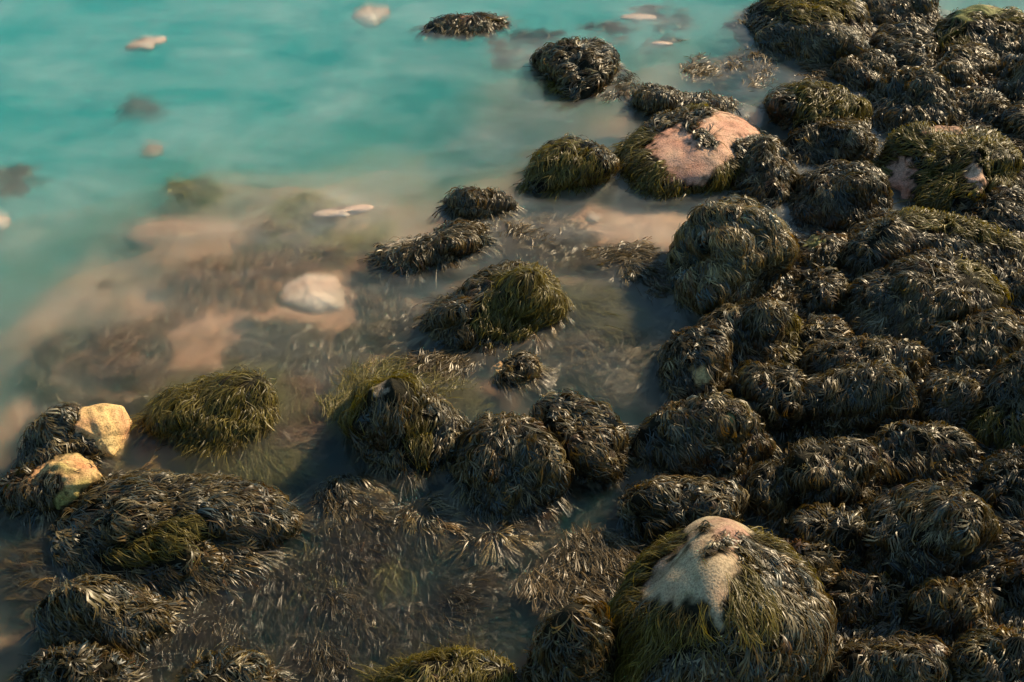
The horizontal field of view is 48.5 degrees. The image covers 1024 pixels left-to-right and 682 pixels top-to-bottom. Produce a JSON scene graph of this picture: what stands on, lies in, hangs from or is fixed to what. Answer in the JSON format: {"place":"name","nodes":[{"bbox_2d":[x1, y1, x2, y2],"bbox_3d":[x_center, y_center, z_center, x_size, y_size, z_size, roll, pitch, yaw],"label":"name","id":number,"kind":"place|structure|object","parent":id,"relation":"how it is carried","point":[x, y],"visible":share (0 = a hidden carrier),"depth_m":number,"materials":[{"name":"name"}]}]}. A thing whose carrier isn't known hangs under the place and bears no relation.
{"place":"outdoors","nodes":[
{"label":"outdoors","id":0,"kind":"place"},
{"bbox_2d":[0,0,1023,681],"bbox_3d":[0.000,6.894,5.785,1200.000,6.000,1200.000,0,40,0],"label":"sea water","id":1,"kind":"structure","parent":0,"point":[186,186],"depth_m":10.37,"materials":[{"name":"teal liquid"}]},
{"bbox_2d":[10,537,56,599],"bbox_3d":[-3.176,1.558,7.542,0.569,0.131,0.961,-28,48,-30],"label":"drifting seaweed","id":2,"kind":"object","parent":1,"relation":"on","point":[45,577],"visible":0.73,"depth_m":7.47,"materials":[{"name":"brown plant"}]},
{"bbox_2d":[308,350,481,426],"bbox_3d":[-0.880,0.375,8.925,1.503,0.157,1.003,-10,41,-12],"label":"drifting seaweed","id":3,"kind":"object","parent":1,"relation":"on","point":[336,407],"visible":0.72,"depth_m":8.96,"materials":[{"name":"plant"}]},
{"bbox_2d":[390,310,479,384],"bbox_3d":[-0.754,0.046,9.325,0.766,0.153,1.191,-18,43,-20],"label":"drifting seaweed","id":4,"kind":"object","parent":1,"relation":"in","point":[447,362],"visible":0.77,"depth_m":9.10,"materials":[{"name":"brown plant"}]},
{"bbox_2d":[493,361,504,375],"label":"bare stone","id":5,"kind":"object","parent":1,"relation":"in","point":[497,366],"visible":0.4,"depth_m":9.06,"materials":[{"name":"yellow stone"}]},
{"bbox_2d":[499,216,665,270],"bbox_3d":[0.642,-0.889,10.464,1.928,0.179,1.004,15,42,18],"label":"drifting seaweed","id":6,"kind":"object","parent":1,"relation":"on","point":[621,255],"visible":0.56,"depth_m":10.29,"materials":[{"name":"brown plant"}]},
{"bbox_2d":[595,70,653,103],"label":"drifting seaweed","id":7,"kind":"object","parent":1,"relation":"on","point":[622,86],"visible":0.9,"depth_m":12.67,"materials":[{"name":"brown plant"}]},
{"bbox_2d":[615,257,673,305],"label":"drifting seaweed","id":8,"kind":"object","parent":1,"relation":"on","point":[644,271],"visible":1,"depth_m":9.99,"materials":[{"name":"brown plant"}]},
{"bbox_2d":[679,44,781,90],"bbox_3d":[2.547,-3.145,13.101,1.364,0.119,1.276,0,40,0],"label":"drifting seaweed","id":9,"kind":"object","parent":1,"relation":"on","point":[699,71],"visible":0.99,"depth_m":13.07,"materials":[{"name":"brown plant"}]},
{"bbox_2d":[792,60,836,82],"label":"drifting seaweed","id":10,"kind":"object","parent":1,"relation":"on","point":[819,69],"visible":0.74,"depth_m":12.97,"materials":[{"name":"brown plant"}]},
{"bbox_3d":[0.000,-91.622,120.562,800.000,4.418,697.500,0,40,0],"label":"sea bed","id":11,"kind":"structure","parent":0,"visible":0},
{"bbox_2d":[0,452,102,524],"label":"weedy boulder","id":12,"kind":"object","parent":11,"relation":"on","point":[49,487],"visible":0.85,"depth_m":7.89,"materials":[{"name":"orange stone"}]},
{"bbox_2d":[8,401,107,480],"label":"weedy boulder","id":13,"kind":"object","parent":11,"relation":"on","point":[51,430],"visible":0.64,"depth_m":8.23,"materials":[{"name":"plant"}]},
{"bbox_2d":[10,638,149,681],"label":"weedy boulder","id":14,"kind":"object","parent":11,"relation":"on","point":[78,662],"visible":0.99,"depth_m":6.77,"materials":[{"name":"plant"}]},
{"bbox_2d":[73,403,131,456],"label":"bare stone","id":15,"kind":"object","parent":11,"relation":"on","point":[107,425],"visible":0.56,"depth_m":8.33,"materials":[{"name":"yellow stone"}]},
{"bbox_2d":[20,573,185,656],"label":"weedy boulder","id":16,"kind":"object","parent":11,"relation":"on","point":[113,612],"visible":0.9,"depth_m":7.03,"materials":[{"name":"plant"}]},
{"bbox_2d":[47,464,303,603],"bbox_3d":[-2.296,1.259,7.774,1.975,0.617,1.561,0,40,0],"label":"weedy boulder","id":17,"kind":"object","parent":11,"relation":"on","point":[190,535],"visible":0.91,"depth_m":7.57,"materials":[{"name":"plant"}]},
{"bbox_2d":[129,364,283,466],"bbox_3d":[-2.285,0.581,8.591,1.262,0.534,1.275,-27,47,-29],"label":"weedy boulder","id":18,"kind":"object","parent":11,"relation":"on","point":[218,410],"visible":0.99,"depth_m":8.48,"materials":[{"name":"plant"}]},
{"bbox_2d":[174,644,293,681],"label":"weedy boulder","id":19,"kind":"object","parent":11,"relation":"on","point":[235,665],"visible":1,"depth_m":6.68,"materials":[{"name":"plant"}]},
{"bbox_2d":[308,472,391,524],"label":"weedy boulder","id":20,"kind":"object","parent":11,"relation":"on","point":[341,488],"visible":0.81,"depth_m":8.00,"materials":[{"name":"plant"}]},
{"bbox_2d":[144,497,616,681],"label":"seaweed bed","id":21,"kind":"object","parent":11,"relation":"on","point":[323,650],"visible":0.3,"depth_m":7.30,"materials":[{"name":"brown plant"}]},
{"bbox_2d":[446,509,536,554],"bbox_3d":[-0.165,1.367,7.786,0.938,0.153,0.700,0,40,0],"label":"clump","id":22,"kind":"object","parent":21,"relation":"on","point":[514,537],"visible":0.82,"depth_m":7.74,"materials":[{"name":"plant"}]},
{"bbox_2d":[338,370,472,481],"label":"weedy boulder","id":23,"kind":"object","parent":11,"relation":"on","point":[407,424],"visible":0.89,"depth_m":8.21,"materials":[{"name":"plant"}]},
{"bbox_2d":[356,216,496,276],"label":"weedy boulder","id":24,"kind":"object","parent":11,"relation":"on","point":[448,243],"visible":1,"depth_m":10.16,"materials":[{"name":"plant"}]},
{"bbox_2d":[388,491,464,535],"bbox_3d":[-0.602,1.298,7.898,0.856,0.213,0.676,-9,41,-11],"label":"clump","id":25,"kind":"object","parent":11,"relation":"on","point":[428,523],"visible":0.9,"depth_m":7.83,"materials":[{"name":"plant"}]},
{"bbox_2d":[351,639,518,681],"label":"weedy boulder","id":26,"kind":"object","parent":11,"relation":"on","point":[457,663],"visible":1,"depth_m":6.71,"materials":[{"name":"plant"}]},
{"bbox_2d":[421,11,511,36],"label":"weedy boulder","id":27,"kind":"object","parent":11,"relation":"on","point":[466,25],"visible":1,"depth_m":13.84,"materials":[{"name":"plant"}]},
{"bbox_2d":[432,185,523,221],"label":"weedy boulder","id":28,"kind":"object","parent":11,"relation":"on","point":[470,203],"visible":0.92,"depth_m":10.71,"materials":[{"name":"plant"}]},
{"bbox_2d":[409,259,574,355],"bbox_3d":[-0.166,-0.276,9.652,1.644,0.935,1.357,-25,46,-27],"label":"weedy boulder","id":29,"kind":"object","parent":11,"relation":"on","point":[497,305],"visible":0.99,"depth_m":9.32,"materials":[{"name":"plant"}]},
{"bbox_2d":[445,409,576,525],"bbox_3d":[0.013,1.006,8.274,1.171,1.035,1.224,0,40,0],"label":"weedy boulder","id":30,"kind":"object","parent":11,"relation":"on","point":[504,465],"visible":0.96,"depth_m":7.91,"materials":[{"name":"plant"}]},
{"bbox_2d":[488,349,552,393],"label":"weedy boulder","id":31,"kind":"object","parent":11,"relation":"on","point":[521,367],"visible":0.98,"depth_m":8.94,"materials":[{"name":"plant"}]},
{"bbox_2d":[511,133,619,199],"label":"weedy boulder","id":32,"kind":"object","parent":11,"relation":"on","point":[568,162],"visible":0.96,"depth_m":11.06,"materials":[{"name":"plant"}]},
{"bbox_2d":[518,593,618,681],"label":"weedy boulder","id":33,"kind":"object","parent":11,"relation":"on","point":[575,641],"visible":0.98,"depth_m":6.55,"materials":[{"name":"plant"}]},
{"bbox_2d":[523,35,627,102],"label":"weedy boulder","id":34,"kind":"object","parent":11,"relation":"on","point":[576,68],"visible":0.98,"depth_m":12.61,"materials":[{"name":"plant"}]},
{"bbox_2d":[507,519,648,611],"bbox_3d":[0.493,1.538,7.515,1.072,0.150,0.871,-31,49,-31],"label":"drifting seaweed","id":35,"kind":"object","parent":11,"relation":"on","point":[604,555],"visible":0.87,"depth_m":7.51,"materials":[{"name":"brown plant"}]},
{"bbox_2d":[529,388,637,483],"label":"weedy boulder","id":36,"kind":"object","parent":11,"relation":"on","point":[591,435],"visible":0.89,"depth_m":8.19,"materials":[{"name":"plant"}]},
{"bbox_2d":[616,473,750,545],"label":"weedy boulder","id":37,"kind":"object","parent":11,"relation":"on","point":[650,511],"visible":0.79,"depth_m":7.69,"materials":[{"name":"plant"}]},
{"bbox_2d":[627,82,742,117],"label":"weedy boulder","id":38,"kind":"object","parent":11,"relation":"on","point":[648,99],"visible":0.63,"depth_m":12.22,"materials":[{"name":"plant"}]},
{"bbox_2d":[608,102,768,201],"bbox_3d":[1.815,-1.860,11.543,1.777,0.729,2.213,19,44,22],"label":"weedy boulder","id":39,"kind":"object","parent":11,"relation":"on","point":[688,150],"visible":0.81,"depth_m":11.20,"materials":[{"name":"green plant"}]},
{"bbox_2d":[655,322,737,402],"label":"shore boulder","id":40,"kind":"object","parent":11,"relation":"on","point":[696,361],"visible":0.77,"depth_m":8.82,"materials":[{"name":"brown plant"}]},
{"bbox_2d":[628,389,783,484],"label":"weedy boulder","id":41,"kind":"object","parent":11,"relation":"on","point":[724,434],"visible":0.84,"depth_m":8.14,"materials":[{"name":"plant"}]},
{"bbox_2d":[606,512,837,681],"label":"weedy boulder","id":42,"kind":"object","parent":11,"relation":"on","point":[709,598],"visible":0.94,"depth_m":6.50,"materials":[{"name":"plant"}]},
{"bbox_2d":[652,192,799,316],"bbox_3d":[1.975,-0.744,10.056,1.358,1.220,1.993,26,47,28],"label":"shore boulder","id":43,"kind":"object","parent":11,"relation":"on","point":[733,249],"visible":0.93,"depth_m":9.57,"materials":[{"name":"plant"}]},
{"bbox_2d":[697,296,803,367],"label":"shore boulder","id":44,"kind":"object","parent":11,"relation":"on","point":[762,330],"visible":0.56,"depth_m":9.10,"materials":[{"name":"plant"}]},
{"bbox_2d":[724,134,799,208],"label":"weedy boulder","id":45,"kind":"object","parent":11,"relation":"on","point":[769,176],"visible":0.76,"depth_m":10.97,"materials":[{"name":"plant"}]},
{"bbox_2d":[727,359,809,441],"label":"shore boulder","id":46,"kind":"object","parent":11,"relation":"on","point":[773,395],"visible":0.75,"depth_m":8.47,"materials":[{"name":"plant"}]},
{"bbox_2d":[738,459,799,532],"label":"shore boulder","id":47,"kind":"object","parent":11,"relation":"on","point":[766,487],"visible":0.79,"depth_m":7.87,"materials":[{"name":"plant"}]},
{"bbox_2d":[737,0,877,65],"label":"shore boulder","id":48,"kind":"object","parent":11,"relation":"on","point":[825,31],"visible":0.78,"depth_m":13.36,"materials":[{"name":"plant"}]},
{"bbox_2d":[755,78,873,132],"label":"shore boulder","id":49,"kind":"object","parent":11,"relation":"on","point":[790,107],"visible":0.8,"depth_m":11.92,"materials":[{"name":"plant"}]},
{"bbox_2d":[778,534,850,589],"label":"shore boulder","id":50,"kind":"object","parent":11,"relation":"on","point":[825,565],"visible":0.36,"depth_m":7.36,"materials":[{"name":"plant"}]},
{"bbox_2d":[788,266,851,315],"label":"shore boulder","id":51,"kind":"object","parent":11,"relation":"on","point":[826,289],"visible":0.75,"depth_m":9.65,"materials":[{"name":"plant"}]},
{"bbox_2d":[793,230,848,273],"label":"shore boulder","id":52,"kind":"object","parent":11,"relation":"on","point":[821,249],"visible":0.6,"depth_m":10.08,"materials":[{"name":"plant"}]},
{"bbox_2d":[775,502,869,568],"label":"shore boulder","id":53,"kind":"object","parent":11,"relation":"on","point":[839,529],"visible":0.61,"depth_m":7.51,"materials":[{"name":"plant"}]},
{"bbox_2d":[796,312,854,348],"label":"shore boulder","id":54,"kind":"object","parent":11,"relation":"on","point":[813,331],"visible":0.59,"depth_m":9.26,"materials":[{"name":"plant"}]},
{"bbox_2d":[780,114,883,167],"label":"shore boulder","id":55,"kind":"object","parent":11,"relation":"on","point":[821,143],"visible":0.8,"depth_m":11.49,"materials":[{"name":"plant"}]},
{"bbox_2d":[782,434,887,508],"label":"shore boulder","id":56,"kind":"object","parent":11,"relation":"on","point":[838,470],"visible":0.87,"depth_m":7.83,"materials":[{"name":"plant"}]},
{"bbox_2d":[783,158,893,232],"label":"shore boulder","id":57,"kind":"object","parent":11,"relation":"on","point":[836,195],"visible":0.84,"depth_m":10.60,"materials":[{"name":"plant"}]},
{"bbox_2d":[797,359,919,431],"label":"shore boulder","id":58,"kind":"object","parent":11,"relation":"on","point":[863,396],"visible":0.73,"depth_m":8.41,"materials":[{"name":"plant"}]},
{"bbox_2d":[794,333,932,382],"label":"shore boulder","id":59,"kind":"object","parent":11,"relation":"on","point":[911,359],"visible":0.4,"depth_m":8.82,"materials":[{"name":"plant"}]},
{"bbox_2d":[831,48,897,92],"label":"shore boulder","id":60,"kind":"object","parent":11,"relation":"on","point":[859,72],"visible":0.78,"depth_m":12.74,"materials":[{"name":"plant"}]},
{"bbox_2d":[821,568,912,629],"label":"shore boulder","id":61,"kind":"object","parent":11,"relation":"on","point":[858,597],"visible":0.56,"depth_m":7.11,"materials":[{"name":"plant"}]},
{"bbox_2d":[757,54,1023,656],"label":"seaweed carpet","id":62,"kind":"object","parent":11,"relation":"on","point":[1011,547],"visible":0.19,"depth_m":7.95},
{"bbox_2d":[825,630,955,681],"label":"shore boulder","id":63,"kind":"object","parent":11,"relation":"on","point":[901,658],"visible":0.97,"depth_m":6.57,"materials":[{"name":"plant"}]},
{"bbox_2d":[861,0,941,28],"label":"shore boulder","id":64,"kind":"object","parent":11,"relation":"on","point":[924,12],"visible":0.66,"depth_m":13.94,"materials":[{"name":"plant"}]},
{"bbox_2d":[869,21,939,69],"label":"shore boulder","id":65,"kind":"object","parent":11,"relation":"on","point":[907,44],"visible":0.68,"depth_m":13.23,"materials":[{"name":"plant"}]},
{"bbox_2d":[862,65,958,137],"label":"shore boulder","id":66,"kind":"object","parent":11,"relation":"on","point":[903,95],"visible":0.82,"depth_m":11.98,"materials":[{"name":"plant"}]},
{"bbox_2d":[835,245,1016,343],"bbox_3d":[3.382,-0.162,9.597,1.836,1.038,1.398,-22,45,-24],"label":"shore boulder","id":67,"kind":"object","parent":11,"relation":"on","point":[911,297],"visible":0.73,"depth_m":9.29,"materials":[{"name":"plant"}]},
{"bbox_2d":[866,419,989,484],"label":"shore boulder","id":68,"kind":"object","parent":11,"relation":"on","point":[911,451],"visible":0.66,"depth_m":7.98,"materials":[{"name":"plant"}]},
{"bbox_2d":[858,478,1003,589],"bbox_3d":[2.715,1.400,7.539,1.003,1.214,0.930,0,40,0],"label":"shore boulder","id":69,"kind":"object","parent":11,"relation":"on","point":[915,535],"visible":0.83,"depth_m":7.22,"materials":[{"name":"plant"}]},
{"bbox_2d":[838,205,1023,282],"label":"shore boulder","id":70,"kind":"object","parent":11,"relation":"on","point":[880,239],"visible":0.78,"depth_m":9.88,"materials":[{"name":"plant"}]},
{"bbox_2d":[920,320,966,368],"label":"shore boulder","id":71,"kind":"object","parent":11,"relation":"on","point":[939,342],"visible":0.52,"depth_m":8.95,"materials":[{"name":"plant"}]},
{"bbox_2d":[869,120,1023,212],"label":"shore boulder","id":72,"kind":"object","parent":11,"relation":"on","point":[937,167],"visible":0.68,"depth_m":10.91,"materials":[{"name":"green plant"}]},
{"bbox_2d":[915,370,986,427],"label":"shore boulder","id":73,"kind":"object","parent":11,"relation":"on","point":[952,399],"visible":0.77,"depth_m":8.35,"materials":[{"name":"plant"}]},
{"bbox_2d":[904,576,1007,636],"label":"shore boulder","id":74,"kind":"object","parent":11,"relation":"on","point":[943,609],"visible":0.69,"depth_m":6.88,"materials":[{"name":"plant"}]},
{"bbox_2d":[950,87,967,125],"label":"shore boulder","id":75,"kind":"object","parent":11,"relation":"on","point":[961,111],"visible":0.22,"depth_m":12.03,"materials":[{"name":"plant"}]},
{"bbox_2d":[932,41,1000,87],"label":"shore boulder","id":76,"kind":"object","parent":11,"relation":"on","point":[960,64],"visible":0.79,"depth_m":12.71,"materials":[{"name":"plant"}]},
{"bbox_2d":[933,3,1023,59],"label":"shore boulder","id":77,"kind":"object","parent":11,"relation":"on","point":[999,31],"visible":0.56,"depth_m":13.24,"materials":[{"name":"plant"}]},
{"bbox_2d":[945,622,1023,681],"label":"shore boulder","id":78,"kind":"object","parent":11,"relation":"on","point":[994,654],"visible":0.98,"depth_m":6.43,"materials":[{"name":"plant"}]},
{"bbox_2d":[958,85,1011,125],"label":"shore boulder","id":79,"kind":"object","parent":11,"relation":"on","point":[983,105],"visible":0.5,"depth_m":12.01,"materials":[{"name":"plant"}]},
{"bbox_2d":[950,304,1023,372],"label":"shore boulder","id":80,"kind":"object","parent":11,"relation":"on","point":[991,336],"visible":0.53,"depth_m":8.81,"materials":[{"name":"plant"}]},
{"bbox_2d":[963,346,1023,452],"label":"shore boulder","id":81,"kind":"object","parent":11,"relation":"on","point":[999,422],"visible":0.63,"depth_m":8.21,"materials":[{"name":"plant"}]},
{"bbox_2d":[968,184,1023,232],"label":"shore boulder","id":82,"kind":"object","parent":11,"relation":"on","point":[1003,207],"visible":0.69,"depth_m":10.37,"materials":[{"name":"plant"}]},
{"bbox_2d":[972,443,1023,519],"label":"shore boulder","id":83,"kind":"object","parent":11,"relation":"on","point":[1001,478],"visible":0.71,"depth_m":7.56,"materials":[{"name":"plant"}]},
{"bbox_2d":[987,53,1023,104],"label":"shore boulder","id":84,"kind":"object","parent":11,"relation":"on","point":[1009,81],"visible":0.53,"depth_m":12.45,"materials":[{"name":"plant"}]},
{"bbox_2d":[990,558,1023,615],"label":"shore boulder","id":85,"kind":"object","parent":11,"relation":"on","point":[1011,579],"visible":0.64,"depth_m":6.96,"materials":[{"name":"plant"}]},
{"bbox_2d":[995,100,1023,146],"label":"shore boulder","id":86,"kind":"object","parent":11,"relation":"on","point":[1010,118],"visible":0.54,"depth_m":11.59,"materials":[{"name":"plant"}]},
{"bbox_2d":[1001,268,1023,305],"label":"shore boulder","id":87,"kind":"object","parent":11,"relation":"on","point":[1016,285],"visible":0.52,"depth_m":9.53,"materials":[{"name":"plant"}]}
]}

